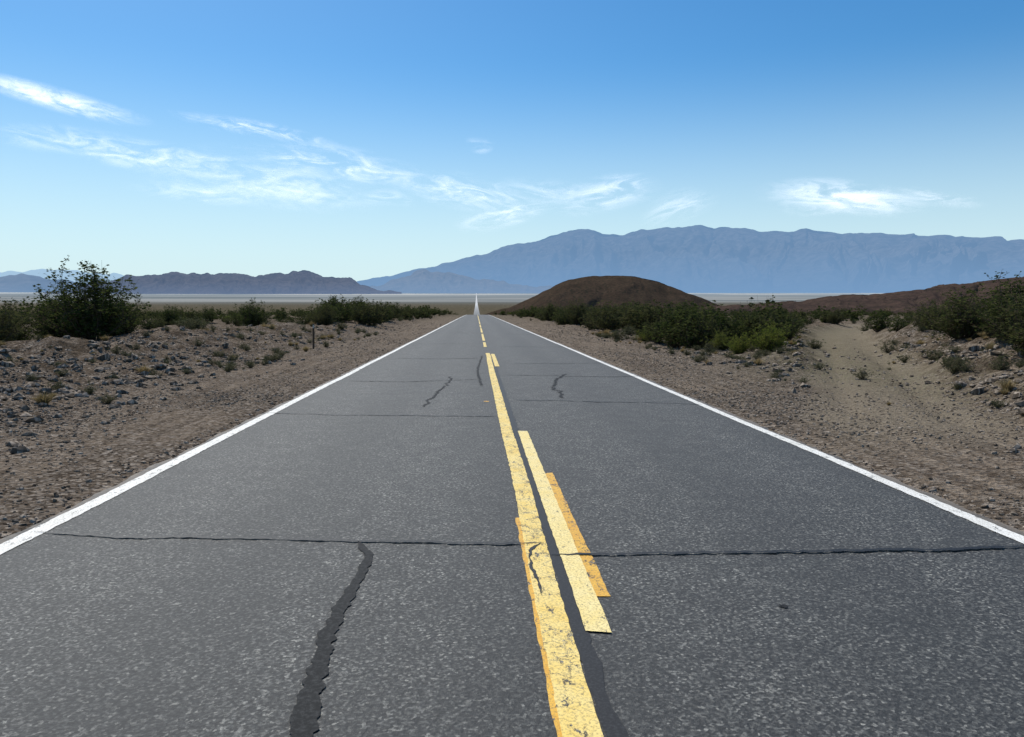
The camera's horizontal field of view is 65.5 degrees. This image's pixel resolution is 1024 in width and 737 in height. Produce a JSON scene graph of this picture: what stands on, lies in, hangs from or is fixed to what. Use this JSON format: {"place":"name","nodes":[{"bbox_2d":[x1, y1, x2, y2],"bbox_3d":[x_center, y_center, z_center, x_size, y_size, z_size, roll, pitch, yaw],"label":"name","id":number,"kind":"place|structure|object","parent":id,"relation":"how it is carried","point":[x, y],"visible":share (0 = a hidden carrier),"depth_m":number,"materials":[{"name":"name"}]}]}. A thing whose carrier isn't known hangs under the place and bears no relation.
{"place":"outdoors","nodes":[
{"label":"outdoors","id":0,"kind":"place"},
{"bbox_2d":[0,273,87,291],"bbox_3d":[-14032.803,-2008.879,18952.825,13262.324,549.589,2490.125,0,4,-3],"label":"mountain","id":1,"kind":"structure","parent":0,"point":[21,282],"depth_m":18859.53,"materials":[{"name":"blue stone"}]},
{"bbox_2d":[5,85,82,106],"bbox_3d":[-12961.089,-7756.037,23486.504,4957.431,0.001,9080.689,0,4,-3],"label":"cloud","id":2,"kind":"structure","parent":0,"point":[72,102],"depth_m":22816.71,"materials":[{"name":"white"}]},
{"bbox_2d":[0,269,123,281],"bbox_3d":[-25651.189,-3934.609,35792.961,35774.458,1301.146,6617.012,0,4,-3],"label":"mountain","id":3,"kind":"structure","parent":0,"point":[43,273],"depth_m":36277.06,"materials":[{"name":"blue stone"}]},
{"bbox_2d":[44,270,401,293],"bbox_3d":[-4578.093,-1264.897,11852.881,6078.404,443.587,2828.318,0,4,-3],"label":"dark mountain","id":4,"kind":"structure","parent":0,"point":[302,282],"depth_m":11582.69,"materials":[{"name":"blue stone"}]},
{"bbox_2d":[369,269,552,292],"bbox_3d":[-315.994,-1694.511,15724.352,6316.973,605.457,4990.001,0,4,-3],"label":"foothill","id":5,"kind":"structure","parent":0,"point":[422,281],"depth_m":14955.69,"materials":[{"name":"blue stone"}]},
{"bbox_2d":[0,293,1023,736],"bbox_3d":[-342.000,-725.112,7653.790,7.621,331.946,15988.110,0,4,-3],"label":"road","id":6,"kind":"structure","parent":0,"point":[158,631],"depth_m":4.84,"materials":[{"name":"grey asphalt"}]},
{"bbox_2d":[0,315,464,553],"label":"white edge line","id":7,"kind":"object","parent":6,"relation":"on","point":[35,531],"visible":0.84,"depth_m":7.73,"materials":[{"name":"paint"}]},
{"bbox_2d":[40,343,1023,736],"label":"road crack seals","id":8,"kind":"object","parent":6,"relation":"on","point":[306,711],"visible":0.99,"depth_m":4.39,"materials":[{"name":"black asphalt"}]},
{"bbox_2d":[478,317,610,736],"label":"yellow centre line","id":9,"kind":"object","parent":6,"relation":"on","point":[572,710],"visible":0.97,"depth_m":4.79,"materials":[{"name":"paint"}]},
{"bbox_2d":[494,366,628,736],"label":"tar joint seal","id":10,"kind":"object","parent":6,"relation":"on","point":[610,721],"visible":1,"depth_m":4.17,"materials":[{"name":"black asphalt"}]},
{"bbox_2d":[490,315,1023,543],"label":"white edge line","id":11,"kind":"object","parent":6,"relation":"on","point":[985,523],"visible":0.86,"depth_m":8.06,"materials":[{"name":"paint"}]},
{"bbox_2d":[0,292,1023,538],"bbox_3d":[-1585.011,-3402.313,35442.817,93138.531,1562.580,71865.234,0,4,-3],"label":"ground","id":12,"kind":"structure","parent":0,"point":[154,434],"depth_m":16.75,"materials":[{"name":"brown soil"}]},
{"bbox_2d":[0,297,34,341],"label":"creosote bush","id":13,"kind":"object","parent":12,"relation":"on","point":[5,330],"visible":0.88,"depth_m":25.27,"materials":[{"name":"green plant"}]},
{"bbox_2d":[0,304,51,340],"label":"creosote bush","id":14,"kind":"object","parent":12,"relation":"on","point":[21,336],"visible":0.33,"depth_m":29.27,"materials":[{"name":"green plant"}]},
{"bbox_2d":[14,285,78,338],"bbox_3d":[-17.935,-2.060,31.425,3.871,2.472,3.992,3,5,33],"label":"creosote bush","id":15,"kind":"object","parent":12,"relation":"on","point":[49,331],"visible":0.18,"depth_m":30.64,"materials":[{"name":"green plant"}]},
{"bbox_2d":[2,255,151,340],"bbox_3d":[-15.658,-2.492,28.802,4.774,3.225,4.628,1,4,16],"label":"creosote bush","id":16,"kind":"object","parent":12,"relation":"on","point":[93,320],"visible":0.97,"depth_m":28.74,"materials":[{"name":"green plant"}]},
{"bbox_2d":[103,289,155,336],"bbox_3d":[-16.044,-2.192,32.275,2.578,2.355,2.965,-1,4,-12],"label":"creosote bush","id":17,"kind":"object","parent":12,"relation":"on","point":[130,328],"visible":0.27,"depth_m":32.12,"materials":[{"name":"green plant"}]},
{"bbox_2d":[153,306,185,324],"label":"creosote bush","id":18,"kind":"object","parent":12,"relation":"on","point":[168,316],"visible":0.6,"depth_m":73.23,"materials":[{"name":"green plant"}]},
{"bbox_2d":[176,315,208,329],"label":"sage bush","id":19,"kind":"object","parent":12,"relation":"on","point":[195,326],"visible":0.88,"depth_m":35.22,"materials":[{"name":"green plant"}]},
{"bbox_2d":[227,297,275,325],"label":"creosote bush","id":20,"kind":"object","parent":12,"relation":"on","point":[256,318],"visible":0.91,"depth_m":58.76,"materials":[{"name":"green plant"}]},
{"bbox_2d":[312,324,313,348],"bbox_3d":[-8.142,-1.293,32.658,0.076,1.100,0.048,1,6,-8],"label":"marker post","id":21,"kind":"object","parent":12,"relation":"on","point":[313,335],"visible":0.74,"depth_m":32.64,"materials":[{"name":"grey"}]},
{"bbox_2d":[303,303,343,325],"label":"creosote bush","id":22,"kind":"object","parent":12,"relation":"on","point":[324,317],"visible":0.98,"depth_m":55.09,"materials":[{"name":"green plant"}]},
{"bbox_2d":[316,294,358,321],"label":"creosote bush","id":23,"kind":"object","parent":12,"relation":"on","point":[333,301],"visible":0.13,"depth_m":67.14,"materials":[{"name":"green plant"}]},
{"bbox_2d":[347,294,372,306],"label":"creosote bush","id":24,"kind":"object","parent":12,"relation":"on","point":[352,300],"visible":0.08,"depth_m":88.86,"materials":[{"name":"green plant"}]},
{"bbox_2d":[387,301,405,313],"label":"creosote bush","id":25,"kind":"object","parent":12,"relation":"on","point":[396,308],"visible":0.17,"depth_m":108.80,"materials":[{"name":"green plant"}]},
{"bbox_2d":[0,295,1023,417],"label":"desert scrub","id":26,"kind":"object","parent":12,"relation":"on","point":[680,335],"visible":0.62,"depth_m":38.56,"materials":[{"name":"green plant"}]},
{"bbox_2d":[0,319,1023,453],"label":"rocks","id":27,"kind":"object","parent":12,"relation":"on","point":[68,392],"visible":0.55,"depth_m":18.68,"materials":[{"name":"stone"}]},
{"bbox_2d":[535,302,562,320],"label":"creosote bush","id":28,"kind":"object","parent":12,"relation":"on","point":[548,314],"visible":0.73,"depth_m":99.76,"materials":[{"name":"green plant"}]},
{"bbox_2d":[560,298,592,324],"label":"creosote bush","id":29,"kind":"object","parent":12,"relation":"on","point":[576,315],"visible":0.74,"depth_m":77.86,"materials":[{"name":"green plant"}]},
{"bbox_2d":[609,329,625,340],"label":"sage bush","id":30,"kind":"object","parent":12,"relation":"on","point":[618,336],"visible":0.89,"depth_m":42.16,"materials":[{"name":"green plant"}]},
{"bbox_2d":[609,303,639,329],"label":"creosote bush","id":31,"kind":"object","parent":12,"relation":"on","point":[625,310],"visible":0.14,"depth_m":58.12,"materials":[{"name":"green plant"}]},
{"bbox_2d":[634,329,653,340],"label":"green bush","id":32,"kind":"object","parent":12,"relation":"on","point":[644,337],"visible":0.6,"depth_m":40.20,"materials":[{"name":"green plant"}]},
{"bbox_2d":[630,304,673,327],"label":"creosote bush","id":33,"kind":"object","parent":12,"relation":"on","point":[652,316],"visible":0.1,"depth_m":50.11,"materials":[{"name":"green plant"}]},
{"bbox_2d":[651,300,698,328],"bbox_3d":[8.165,-2.136,37.447,3.219,2.130,2.799,0,4,-1],"label":"creosote bush","id":34,"kind":"object","parent":12,"relation":"on","point":[663,320],"visible":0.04,"depth_m":37.17,"materials":[{"name":"green plant"}]},
{"bbox_2d":[694,317,734,333],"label":"creosote bush","id":35,"kind":"object","parent":12,"relation":"on","point":[718,325],"visible":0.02,"depth_m":34.18,"materials":[{"name":"green plant"}]},
{"bbox_2d":[700,330,744,349],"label":"green bush","id":36,"kind":"object","parent":12,"relation":"on","point":[717,341],"visible":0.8,"depth_m":31.26,"materials":[{"name":"green plant"}]},
{"bbox_2d":[723,333,755,353],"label":"green bush","id":37,"kind":"object","parent":12,"relation":"on","point":[738,345],"visible":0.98,"depth_m":28.83,"materials":[{"name":"green plant"}]},
{"bbox_2d":[730,317,796,352],"bbox_3d":[8.749,-1.174,28.038,2.032,1.272,2.186,0,4,-3],"label":"green bush","id":38,"kind":"object","parent":12,"relation":"on","point":[767,341],"visible":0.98,"depth_m":27.72,"materials":[{"name":"green plant"}]},
{"bbox_2d":[784,311,811,327],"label":"creosote bush","id":39,"kind":"object","parent":12,"relation":"on","point":[792,317],"visible":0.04,"depth_m":48.50,"materials":[{"name":"green plant"}]},
{"bbox_2d":[806,339,825,348],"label":"sage bush","id":40,"kind":"object","parent":12,"relation":"on","point":[813,344],"visible":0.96,"depth_m":33.53,"materials":[{"name":"green plant"}]},
{"bbox_2d":[819,307,851,323],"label":"creosote bush","id":41,"kind":"object","parent":12,"relation":"on","point":[835,317],"visible":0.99,"depth_m":76.08,"materials":[{"name":"green plant"}]},
{"bbox_2d":[857,324,868,330],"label":"sage bush","id":42,"kind":"object","parent":12,"relation":"on","point":[863,329],"visible":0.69,"depth_m":61.14,"materials":[{"name":"green plant"}]},
{"bbox_2d":[875,339,899,352],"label":"sage bush","id":43,"kind":"object","parent":12,"relation":"on","point":[887,350],"visible":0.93,"depth_m":29.71,"materials":[{"name":"green plant"}]},
{"bbox_2d":[898,354,911,362],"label":"sage bush","id":44,"kind":"object","parent":12,"relation":"on","point":[905,360],"visible":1,"depth_m":24.58,"materials":[{"name":"green plant"}]},
{"bbox_2d":[896,298,948,330],"bbox_3d":[17.884,-2.214,33.849,2.753,1.682,2.394,-1,4,-7],"label":"creosote bush","id":45,"kind":"object","parent":12,"relation":"on","point":[931,312],"visible":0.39,"depth_m":33.66,"materials":[{"name":"green plant"}]},
{"bbox_2d":[920,347,949,359],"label":"sage bush","id":46,"kind":"object","parent":12,"relation":"on","point":[934,357],"visible":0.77,"depth_m":21.50,"materials":[{"name":"green plant"}]},
{"bbox_2d":[903,289,998,339],"bbox_3d":[13.999,-1.690,24.887,3.174,1.671,2.973,1,4,16],"label":"creosote bush","id":47,"kind":"object","parent":12,"relation":"on","point":[964,328],"visible":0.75,"depth_m":24.41,"materials":[{"name":"green plant"}]},
{"bbox_2d":[935,354,970,373],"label":"sage bush","id":48,"kind":"object","parent":12,"relation":"on","point":[955,368],"visible":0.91,"depth_m":17.98,"materials":[{"name":"green plant"}]},
{"bbox_2d":[939,271,1023,339],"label":"creosote bush","id":49,"kind":"object","parent":12,"relation":"on","point":[990,303],"visible":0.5,"depth_m":21.54,"materials":[{"name":"green plant"}]},
{"bbox_2d":[956,292,1012,337],"bbox_3d":[16.622,-1.623,27.649,3.304,2.018,2.872,2,5,22],"label":"creosote bush","id":50,"kind":"object","parent":12,"relation":"on","point":[987,334],"visible":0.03,"depth_m":27.50,"materials":[{"name":"green plant"}]},
{"bbox_2d":[984,342,997,349],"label":"dry grass","id":51,"kind":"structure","parent":12,"relation":"on","point":[990,345],"depth_m":19.52,"materials":[{"name":"beige plant"}]},
{"bbox_2d":[973,292,1023,356],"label":"creosote bush","id":52,"kind":"object","parent":12,"relation":"on","point":[1016,340],"visible":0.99,"depth_m":17.72,"materials":[{"name":"green plant"}]},
{"bbox_2d":[984,350,1018,370],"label":"sage bush","id":53,"kind":"object","parent":12,"relation":"on","point":[1000,365],"visible":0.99,"depth_m":16.47,"materials":[{"name":"green plant"}]},
{"bbox_2d":[996,377,1016,390],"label":"dry grass","id":54,"kind":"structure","parent":12,"relation":"on","point":[1006,385],"depth_m":14.44,"materials":[{"name":"beige plant"}]},
{"bbox_2d":[0,0,1023,281],"label":"sky","id":55,"kind":"structure","parent":0,"point":[358,140],"materials":[{"name":"blue"}]},
{"bbox_2d":[484,276,719,314],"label":"brown hill","id":56,"kind":"structure","parent":0,"point":[617,290],"depth_m":714.57,"materials":[{"name":"brown soil"}]},
{"bbox_2d":[357,225,1023,292],"bbox_3d":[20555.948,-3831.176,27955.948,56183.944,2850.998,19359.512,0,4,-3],"label":"mountain range","id":57,"kind":"structure","parent":0,"point":[697,259],"depth_m":24360.88,"materials":[{"name":"blue stone"}]},
{"bbox_2d":[700,304,898,313],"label":"ridge","id":58,"kind":"structure","parent":0,"point":[806,308],"depth_m":611.21,"materials":[{"name":"brown soil"}]},
{"bbox_2d":[825,193,876,204],"bbox_3d":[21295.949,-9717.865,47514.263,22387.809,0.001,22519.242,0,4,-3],"label":"cloud","id":59,"kind":"structure","parent":0,"point":[861,197],"depth_m":43683.34,"materials":[{"name":"white"}]},
{"bbox_2d":[747,276,1023,312],"bbox_3d":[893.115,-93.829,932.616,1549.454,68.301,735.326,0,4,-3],"label":"rocky ridge","id":60,"kind":"structure","parent":0,"point":[900,301],"depth_m":779.58,"materials":[{"name":"brown stone"}]}
]}

